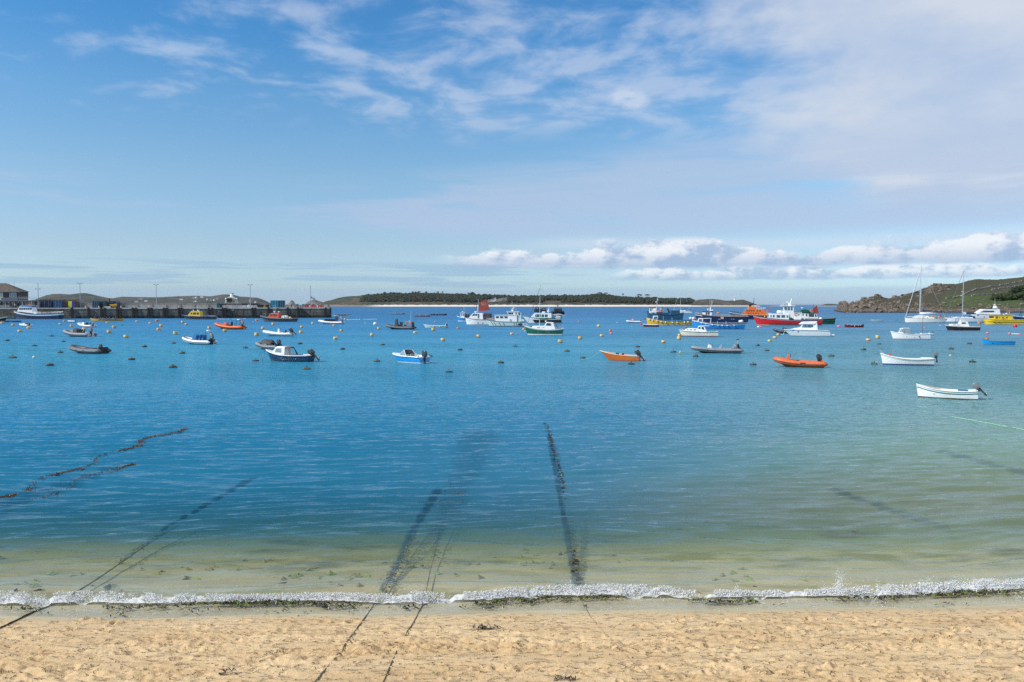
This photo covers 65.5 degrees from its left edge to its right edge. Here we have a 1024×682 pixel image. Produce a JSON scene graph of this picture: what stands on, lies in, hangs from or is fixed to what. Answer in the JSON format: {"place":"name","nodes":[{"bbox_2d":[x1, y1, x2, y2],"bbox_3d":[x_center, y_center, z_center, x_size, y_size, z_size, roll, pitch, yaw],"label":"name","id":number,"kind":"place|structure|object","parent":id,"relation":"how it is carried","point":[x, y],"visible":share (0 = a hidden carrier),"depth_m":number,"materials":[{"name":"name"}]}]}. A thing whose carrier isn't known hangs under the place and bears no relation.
{"place":"outdoors","nodes":[
{"label":"outdoors","id":0,"kind":"place"},
{"bbox_2d":[35,293,120,302],"bbox_3d":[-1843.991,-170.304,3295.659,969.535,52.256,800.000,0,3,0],"label":"hill","id":1,"kind":"structure","parent":0,"point":[87,298],"depth_m":3072.74,"materials":[{"name":"green plant"}]},
{"bbox_2d":[113,294,269,304],"bbox_3d":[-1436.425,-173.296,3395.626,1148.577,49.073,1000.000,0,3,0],"label":"hill","id":2,"kind":"structure","parent":0,"point":[221,300],"depth_m":3112.55,"materials":[{"name":"green plant"}]},
{"bbox_2d":[306,299,322,304],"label":"rocky islet","id":3,"kind":"object","parent":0,"point":[314,302],"visible":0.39,"depth_m":2334.37,"materials":[{"name":"grey stone"}]},
{"bbox_2d":[318,295,702,306],"bbox_3d":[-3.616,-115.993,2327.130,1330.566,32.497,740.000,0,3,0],"label":"wooded island","id":4,"kind":"structure","parent":0,"point":[349,301],"depth_m":2051.91,"materials":[{"name":"green plant"}]},
{"bbox_2d":[358,291,694,303],"bbox_3d":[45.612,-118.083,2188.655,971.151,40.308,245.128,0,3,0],"label":"woodland","id":5,"kind":"object","parent":4,"relation":"on","point":[448,297],"visible":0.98,"depth_m":2132.85,"materials":[{"name":"green plant"}]},
{"bbox_2d":[0,305,1023,590],"bbox_3d":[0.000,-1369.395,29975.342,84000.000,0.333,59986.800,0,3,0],"label":"sea","id":6,"kind":"structure","parent":0,"point":[352,431],"depth_m":37.86,"materials":[{"name":"liquid"}]},
{"bbox_2d":[19,322,32,326],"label":"inflatable boat","id":7,"kind":"object","parent":6,"relation":"on","point":[25,324],"visible":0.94,"depth_m":199.12,"materials":[{"name":"plastic"}]},
{"bbox_2d":[13,298,63,318],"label":"motor launch","id":8,"kind":"object","parent":6,"relation":"on","point":[28,311],"visible":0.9,"depth_m":300.01,"materials":[{"name":"white plastic"}]},
{"bbox_2d":[62,327,97,336],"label":"inflatable boat","id":9,"kind":"object","parent":6,"relation":"on","point":[76,332],"visible":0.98,"depth_m":136.16,"materials":[{"name":"rubber"}]},
{"bbox_2d":[29,463,135,499],"bbox_3d":[-13.371,4.360,23.939,0.718,0.075,6.901,0,3,3],"label":"floating weed","id":10,"kind":"object","parent":6,"relation":"on","point":[71,486],"visible":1,"depth_m":25.75,"materials":[{"name":"brown plant"}]},
{"bbox_2d":[77,321,96,326],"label":"inflatable boat","id":11,"kind":"object","parent":6,"relation":"on","point":[83,324],"visible":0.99,"depth_m":192.42,"materials":[{"name":"plastic"}]},
{"bbox_2d":[68,344,111,353],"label":"inflatable boat","id":12,"kind":"object","parent":6,"relation":"on","point":[100,349],"visible":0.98,"depth_m":89.22,"materials":[{"name":"rubber"}]},
{"bbox_2d":[0,427,186,497],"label":"floating weed","id":13,"kind":"object","parent":6,"relation":"on","point":[79,468],"visible":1,"depth_m":27.64,"materials":[{"name":"plant"}]},
{"bbox_2d":[90,318,123,320],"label":"rowing gig","id":14,"kind":"object","parent":6,"relation":"on","point":[118,319],"visible":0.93,"depth_m":265.72,"materials":[{"name":"yellow wood"}]},
{"bbox_2d":[0,303,331,318],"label":"quay","id":15,"kind":"structure","parent":6,"relation":"in","point":[146,310],"depth_m":322.77,"materials":[{"name":"concrete"}]},
{"bbox_2d":[0,283,40,307],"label":"harbour building","id":16,"kind":"structure","parent":15,"relation":"on","point":[12,294],"depth_m":313.88,"materials":[{"name":"grey tile"}]},
{"bbox_2d":[9,293,16,297],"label":"window","id":17,"kind":"structure","parent":16,"relation":"in","point":[12,295],"depth_m":313.72,"materials":[{"name":"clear glass"}]},
{"bbox_2d":[41,301,52,307],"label":"shipping container","id":18,"kind":"object","parent":15,"relation":"on","point":[46,304],"visible":1,"depth_m":315.57,"materials":[{"name":"blue metal"}]},
{"bbox_2d":[53,301,62,307],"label":"shipping container","id":19,"kind":"object","parent":15,"relation":"on","point":[57,304],"visible":1,"depth_m":316.54,"materials":[{"name":"blue metal"}]},
{"bbox_2d":[39,299,78,307],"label":"stone store","id":20,"kind":"structure","parent":15,"relation":"on","point":[70,303],"depth_m":318.89,"materials":[{"name":"stone"}]},
{"bbox_2d":[92,301,101,307],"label":"shipping container","id":21,"kind":"object","parent":15,"relation":"on","point":[95,304],"visible":0.91,"depth_m":317.94,"materials":[{"name":"blue metal"}]},
{"bbox_2d":[102,301,109,307],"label":"shipping container","id":22,"kind":"object","parent":15,"relation":"on","point":[105,303],"visible":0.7,"depth_m":319.29,"materials":[{"name":"teal metal"}]},
{"bbox_2d":[109,301,116,307],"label":"forklift","id":23,"kind":"object","parent":15,"relation":"on","point":[112,305],"visible":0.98,"depth_m":318.15,"materials":[{"name":"yellow metal"}]},
{"bbox_2d":[110,301,119,307],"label":"shipping container","id":24,"kind":"object","parent":15,"relation":"on","point":[117,303],"visible":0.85,"depth_m":322.08,"materials":[{"name":"blue metal"}]},
{"bbox_2d":[270,300,278,307],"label":"shipping container","id":25,"kind":"object","parent":15,"relation":"on","point":[274,303],"visible":1,"depth_m":330.72,"materials":[{"name":"blue metal"}]},
{"bbox_2d":[279,300,284,307],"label":"shipping container","id":26,"kind":"object","parent":15,"relation":"on","point":[281,303],"visible":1,"depth_m":331.06,"materials":[{"name":"blue metal"}]},
{"bbox_2d":[182,330,217,344],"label":"inflatable boat","id":27,"kind":"object","parent":6,"relation":"on","point":[199,339],"visible":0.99,"depth_m":109.98,"materials":[{"name":"white rubber"}]},
{"bbox_2d":[182,307,217,318],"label":"pilot boat","id":28,"kind":"object","parent":6,"relation":"on","point":[195,314],"visible":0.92,"depth_m":294.22,"materials":[{"name":"yellow plastic"}]},
{"bbox_2d":[214,319,247,328],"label":"inflatable boat","id":29,"kind":"object","parent":6,"relation":"on","point":[227,326],"visible":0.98,"depth_m":175.96,"materials":[{"name":"rubber"}]},
{"bbox_2d":[219,293,259,304],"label":"ferry","id":30,"kind":"object","parent":6,"relation":"on","point":[231,299],"visible":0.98,"depth_m":343.06,"materials":[{"name":"white metal"}]},
{"bbox_2d":[255,339,282,349],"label":"inflatable boat","id":31,"kind":"object","parent":6,"relation":"on","point":[271,344],"visible":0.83,"depth_m":97.64,"materials":[{"name":"rubber"}]},
{"bbox_2d":[260,308,298,321],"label":"pilot boat","id":32,"kind":"object","parent":6,"relation":"on","point":[275,317],"visible":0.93,"depth_m":254.47,"materials":[{"name":"orange plastic"}]},
{"bbox_2d":[262,328,296,335],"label":"inflatable boat","id":33,"kind":"object","parent":6,"relation":"on","point":[280,333],"visible":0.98,"depth_m":138.76,"materials":[{"name":"rubber"}]},
{"bbox_2d":[262,346,320,361],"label":"fishing dory","id":34,"kind":"object","parent":6,"relation":"on","point":[281,353],"visible":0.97,"depth_m":76.60,"materials":[{"name":"plastic"}]},
{"bbox_2d":[318,316,345,323],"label":"inflatable boat","id":35,"kind":"object","parent":6,"relation":"on","point":[331,321],"visible":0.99,"depth_m":223.27,"materials":[{"name":"rubber"}]},
{"bbox_2d":[385,319,416,328],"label":"inflatable boat","id":36,"kind":"object","parent":6,"relation":"on","point":[397,325],"visible":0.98,"depth_m":175.83,"materials":[{"name":"rubber"}]},
{"bbox_2d":[388,349,429,363],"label":"speedboat","id":37,"kind":"object","parent":6,"relation":"on","point":[408,356],"visible":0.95,"depth_m":74.56,"materials":[{"name":"plastic"}]},
{"bbox_2d":[423,322,447,327],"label":"skiff","id":38,"kind":"object","parent":6,"relation":"on","point":[433,326],"visible":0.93,"depth_m":187.30,"materials":[{"name":"metal"}]},
{"bbox_2d":[457,311,469,321],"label":"fishing boat","id":39,"kind":"object","parent":6,"relation":"on","point":[462,317],"visible":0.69,"depth_m":257.42,"materials":[{"name":"blue"}]},
{"bbox_2d":[465,299,493,324],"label":"fishing boat","id":40,"kind":"object","parent":6,"relation":"on","point":[475,318],"visible":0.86,"depth_m":217.08,"materials":[{"name":"white plastic"}]},
{"bbox_2d":[486,303,525,326],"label":"passenger boat","id":41,"kind":"object","parent":6,"relation":"on","point":[512,318],"visible":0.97,"depth_m":198.68,"materials":[{"name":"white paint"}]},
{"bbox_2d":[0,570,1023,619],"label":"breaking foam","id":42,"kind":"object","parent":6,"relation":"on","point":[639,592],"visible":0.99,"depth_m":14.95,"materials":[{"name":"white"}]},
{"bbox_2d":[514,288,563,334],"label":"motor sailer","id":43,"kind":"object","parent":6,"relation":"on","point":[549,328],"visible":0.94,"depth_m":142.36,"materials":[{"name":"plastic"}]},
{"bbox_2d":[534,306,546,311],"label":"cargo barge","id":44,"kind":"object","parent":6,"relation":"on","point":[537,309],"visible":0.75,"depth_m":567.92,"materials":[{"name":"metal"}]},
{"bbox_2d":[522,308,561,323],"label":"motor launch","id":45,"kind":"object","parent":6,"relation":"on","point":[534,319],"visible":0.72,"depth_m":228.94,"materials":[{"name":"white plastic"}]},
{"bbox_2d":[551,305,564,314],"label":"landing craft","id":46,"kind":"object","parent":6,"relation":"on","point":[557,311],"visible":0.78,"depth_m":411.50,"materials":[{"name":"black metal"}]},
{"bbox_2d":[542,423,582,583],"bbox_3d":[1.494,4.279,26.340,0.478,0.089,21.285,0,3,1],"label":"rope weed","id":47,"kind":"object","parent":6,"relation":"on","point":[577,567],"visible":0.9,"depth_m":18.83,"materials":[{"name":"plant"}]},
{"bbox_2d":[587,349,645,360],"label":"speedboat","id":48,"kind":"object","parent":6,"relation":"on","point":[620,357],"visible":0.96,"depth_m":77.75,"materials":[{"name":"metal"}]},
{"bbox_2d":[626,320,641,322],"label":"tender","id":49,"kind":"object","parent":6,"relation":"on","point":[634,321],"visible":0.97,"depth_m":238.52,"materials":[{"name":"metal"}]},
{"bbox_2d":[643,324,658,326],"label":"tender","id":50,"kind":"object","parent":6,"relation":"on","point":[650,325],"visible":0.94,"depth_m":195.99,"materials":[{"name":"metal"}]},
{"bbox_2d":[647,293,683,319],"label":"cargo boat","id":51,"kind":"object","parent":6,"relation":"on","point":[669,315],"visible":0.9,"depth_m":284.12,"materials":[{"name":"blue metal"}]},
{"bbox_2d":[644,316,691,324],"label":"passenger launch","id":52,"kind":"object","parent":6,"relation":"on","point":[653,320],"visible":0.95,"depth_m":208.69,"materials":[{"name":"yellow"}]},
{"bbox_2d":[674,291,691,312],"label":"sailing yacht","id":53,"kind":"object","parent":6,"relation":"on","point":[686,311],"visible":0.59,"depth_m":499.56,"materials":[{"name":"white plastic"}]},
{"bbox_2d":[679,325,717,336],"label":"motor cruiser","id":54,"kind":"object","parent":6,"relation":"on","point":[700,331],"visible":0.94,"depth_m":136.72,"materials":[{"name":"white plastic"}]},
{"bbox_2d":[691,339,743,352],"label":"inflatable boat","id":55,"kind":"object","parent":6,"relation":"on","point":[710,349],"visible":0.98,"depth_m":89.72,"materials":[{"name":"plastic"}]},
{"bbox_2d":[692,317,745,328],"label":"passenger launch","id":56,"kind":"object","parent":6,"relation":"on","point":[717,325],"visible":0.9,"depth_m":178.08,"materials":[{"name":"blue"}]},
{"bbox_2d":[695,301,748,322],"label":"passenger launch","id":57,"kind":"object","parent":6,"relation":"on","point":[724,318],"visible":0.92,"depth_m":236.07,"materials":[{"name":"blue wood"}]},
{"bbox_2d":[729,301,771,318],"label":"lifeboat","id":58,"kind":"object","parent":6,"relation":"on","point":[750,311],"visible":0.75,"depth_m":294.47,"materials":[{"name":"orange plastic"}]},
{"bbox_2d":[773,328,786,332],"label":"dinghy","id":59,"kind":"object","parent":6,"relation":"on","point":[778,330],"visible":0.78,"depth_m":151.36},
{"bbox_2d":[753,299,822,325],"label":"passenger boat","id":60,"kind":"object","parent":6,"relation":"on","point":[780,319],"visible":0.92,"depth_m":207.19,"materials":[{"name":"red metal"}]},
{"bbox_2d":[773,354,827,367],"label":"inflatable boat","id":61,"kind":"object","parent":6,"relation":"on","point":[789,362],"visible":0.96,"depth_m":69.72,"materials":[{"name":"orange rubber"}]},
{"bbox_2d":[781,321,834,335],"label":"motor cruiser","id":62,"kind":"object","parent":6,"relation":"on","point":[807,328],"visible":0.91,"depth_m":137.69,"materials":[{"name":"white plastic"}]},
{"bbox_2d":[789,305,835,323],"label":"passenger boat","id":63,"kind":"object","parent":6,"relation":"on","point":[807,314],"visible":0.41,"depth_m":223.20,"materials":[{"name":"green"}]},
{"bbox_2d":[844,324,863,326],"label":"tender","id":64,"kind":"object","parent":6,"relation":"on","point":[847,325],"visible":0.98,"depth_m":191.37,"materials":[{"name":"metal"}]},
{"bbox_2d":[875,352,938,365],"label":"open boat","id":65,"kind":"object","parent":6,"relation":"on","point":[889,359],"visible":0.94,"depth_m":72.04,"materials":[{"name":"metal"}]},
{"bbox_2d":[890,326,930,338],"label":"fishing boat","id":66,"kind":"object","parent":6,"relation":"on","point":[901,333],"visible":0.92,"depth_m":126.42,"materials":[{"name":"white plastic"}]},
{"bbox_2d":[907,273,936,317],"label":"sailing yacht","id":67,"kind":"object","parent":6,"relation":"on","point":[919,315],"visible":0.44,"depth_m":275.17,"materials":[{"name":"white plastic"}]},
{"bbox_2d":[905,265,946,322],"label":"sailing yacht","id":68,"kind":"object","parent":6,"relation":"on","point":[932,319],"visible":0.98,"depth_m":239.62,"materials":[{"name":"white wood"}]},
{"bbox_2d":[916,382,994,401],"bbox_3d":[25.947,2.925,46.627,4.122,1.105,1.220,2,3,32],"label":"open boat","id":69,"kind":"object","parent":6,"relation":"on","point":[943,393],"visible":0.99,"depth_m":46.42,"materials":[{"name":"white paint"}]},
{"bbox_2d":[945,320,980,330],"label":"motor cruiser","id":70,"kind":"object","parent":6,"relation":"on","point":[962,326],"visible":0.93,"depth_m":168.37,"materials":[{"name":"white plastic"}]},
{"bbox_2d":[944,270,986,321],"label":"sailing yacht","id":71,"kind":"object","parent":6,"relation":"on","point":[965,319],"visible":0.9,"depth_m":246.69,"materials":[{"name":"white wood"}]},
{"bbox_2d":[950,416,1023,429],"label":"floating line","id":72,"kind":"object","parent":6,"relation":"on","point":[986,422],"visible":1,"depth_m":37.02,"materials":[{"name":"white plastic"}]},
{"bbox_2d":[971,304,1007,318],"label":"motor cruiser","id":73,"kind":"object","parent":6,"relation":"on","point":[994,310],"visible":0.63,"depth_m":289.20,"materials":[{"name":"white plastic"}]},
{"bbox_2d":[982,339,1015,344],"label":"rowing boat","id":74,"kind":"object","parent":6,"relation":"on","point":[987,342],"visible":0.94,"depth_m":108.39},
{"bbox_2d":[983,311,1023,324],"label":"passenger boat","id":75,"kind":"object","parent":6,"relation":"on","point":[1005,319],"visible":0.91,"depth_m":216.77,"materials":[{"name":"yellow plastic"}]},
{"bbox_2d":[1013,298,1023,319],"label":"sailing yacht","id":76,"kind":"object","parent":6,"relation":"on","point":[1017,317],"visible":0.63,"depth_m":258.61,"materials":[{"name":"blue wood"}]},
{"bbox_2d":[0,495,1023,681],"bbox_3d":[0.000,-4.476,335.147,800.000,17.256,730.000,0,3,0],"label":"beach","id":77,"kind":"structure","parent":0,"point":[547,640],"depth_m":14.67,"materials":[{"name":"beige sand"}]},
{"bbox_2d":[0,525,178,627],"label":"mooring rope","id":78,"kind":"object","parent":77,"relation":"on","point":[82,587],"visible":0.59,"depth_m":15.53,"materials":[{"name":"grey fabric"}]},
{"bbox_2d":[115,524,176,563],"bbox_3d":[-8.393,4.518,21.767,0.429,0.052,9.595,0,3,1],"label":"rope weed","id":79,"kind":"object","parent":78,"relation":"on","point":[155,537],"visible":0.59,"depth_m":18.29,"materials":[{"name":"green plant"}]},
{"bbox_2d":[218,667,251,674],"bbox_3d":[-3.968,4.733,11.453,0.478,0.091,0.131,0,3,-3],"label":"seaweed clump","id":80,"kind":"object","parent":77,"relation":"on","point":[228,670],"visible":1,"depth_m":11.44,"materials":[{"name":"plant"}]},
{"bbox_2d":[315,525,419,681],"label":"mooring rope","id":81,"kind":"object","parent":77,"relation":"on","point":[356,628],"visible":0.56,"depth_m":13.00,"materials":[{"name":"grey fabric"}]},
{"bbox_2d":[380,523,423,592],"bbox_3d":[-2.381,4.578,20.446,0.483,0.058,10.426,0,3,1],"label":"rope weed","id":82,"kind":"object","parent":81,"relation":"on","point":[402,562],"visible":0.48,"depth_m":17.10,"materials":[{"name":"green plant"}]},
{"bbox_2d":[383,526,440,681],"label":"mooring rope","id":83,"kind":"object","parent":77,"relation":"on","point":[416,616],"visible":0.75,"depth_m":13.82,"materials":[{"name":"grey fabric"}]},
{"bbox_2d":[431,523,444,560],"bbox_3d":[-1.800,4.566,20.710,0.372,0.055,7.199,0,3,-2],"label":"rope weed","id":84,"kind":"object","parent":83,"relation":"on","point":[441,524],"visible":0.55,"depth_m":18.57,"materials":[{"name":"green plant"}]},
{"bbox_2d":[0,505,916,593],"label":"shallow weed","id":85,"kind":"object","parent":77,"relation":"on","point":[359,584],"visible":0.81,"depth_m":16.63,"materials":[{"name":"green plant"}]},
{"bbox_2d":[465,623,502,629],"bbox_3d":[-0.501,4.781,13.359,0.687,0.096,0.233,0,3,0],"label":"seaweed clump","id":86,"kind":"object","parent":77,"relation":"on","point":[483,627],"visible":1,"depth_m":13.32,"materials":[{"name":"brown plant"}]},
{"bbox_2d":[0,612,981,680],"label":"weed scraps","id":87,"kind":"object","parent":77,"relation":"on","point":[507,634],"visible":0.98,"depth_m":12.70,"materials":[{"name":"brown plant"}]},
{"bbox_2d":[3,588,1023,616],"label":"strandline seaweed","id":88,"kind":"object","parent":77,"relation":"on","point":[325,605],"visible":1,"depth_m":14.62,"materials":[{"name":"plant"}]},
{"bbox_2d":[554,672,575,681],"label":"seaweed clump","id":89,"kind":"object","parent":77,"relation":"on","point":[565,677],"visible":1,"depth_m":11.23,"materials":[{"name":"plant"}]},
{"bbox_2d":[570,531,653,681],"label":"mooring rope","id":90,"kind":"object","parent":77,"relation":"on","point":[603,631],"visible":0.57,"depth_m":13.19,"materials":[{"name":"grey fabric"}]},
{"bbox_2d":[0,0,1023,304],"label":"sky","id":91,"kind":"structure","parent":0,"point":[763,152],"materials":[{"name":"blue"}]},
{"bbox_2d":[691,299,759,306],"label":"heath island","id":92,"kind":"structure","parent":0,"point":[720,303],"depth_m":2036.04,"materials":[{"name":"green plant"}]},
{"bbox_2d":[819,304,837,305],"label":"island","id":93,"kind":"structure","parent":0,"point":[829,305],"depth_m":2560.59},
{"bbox_2d":[835,277,1023,312],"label":"headland","id":94,"kind":"structure","parent":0,"point":[877,303],"depth_m":571.41,"materials":[{"name":"plant"}]},
{"bbox_2d":[946,280,1023,298],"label":"stone wall","id":95,"kind":"structure","parent":94,"relation":"on","point":[983,288],"depth_m":649.59,"materials":[{"name":"grey stone"}]},
{"bbox_2d":[990,291,1023,300],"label":"hedge","id":96,"kind":"object","parent":94,"relation":"on","point":[1005,296],"visible":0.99,"depth_m":585.03,"materials":[{"name":"green plant"}]},
{"bbox_2d":[991,284,1023,289],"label":"stone wall","id":97,"kind":"structure","parent":94,"relation":"on","point":[1005,287],"depth_m":656.27,"materials":[{"name":"grey stone"}]},
{"bbox_2d":[1008,285,1023,293],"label":"hedge","id":98,"kind":"object","parent":94,"relation":"on","point":[1016,289],"visible":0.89,"depth_m":630.87,"materials":[{"name":"green plant"}]}
]}

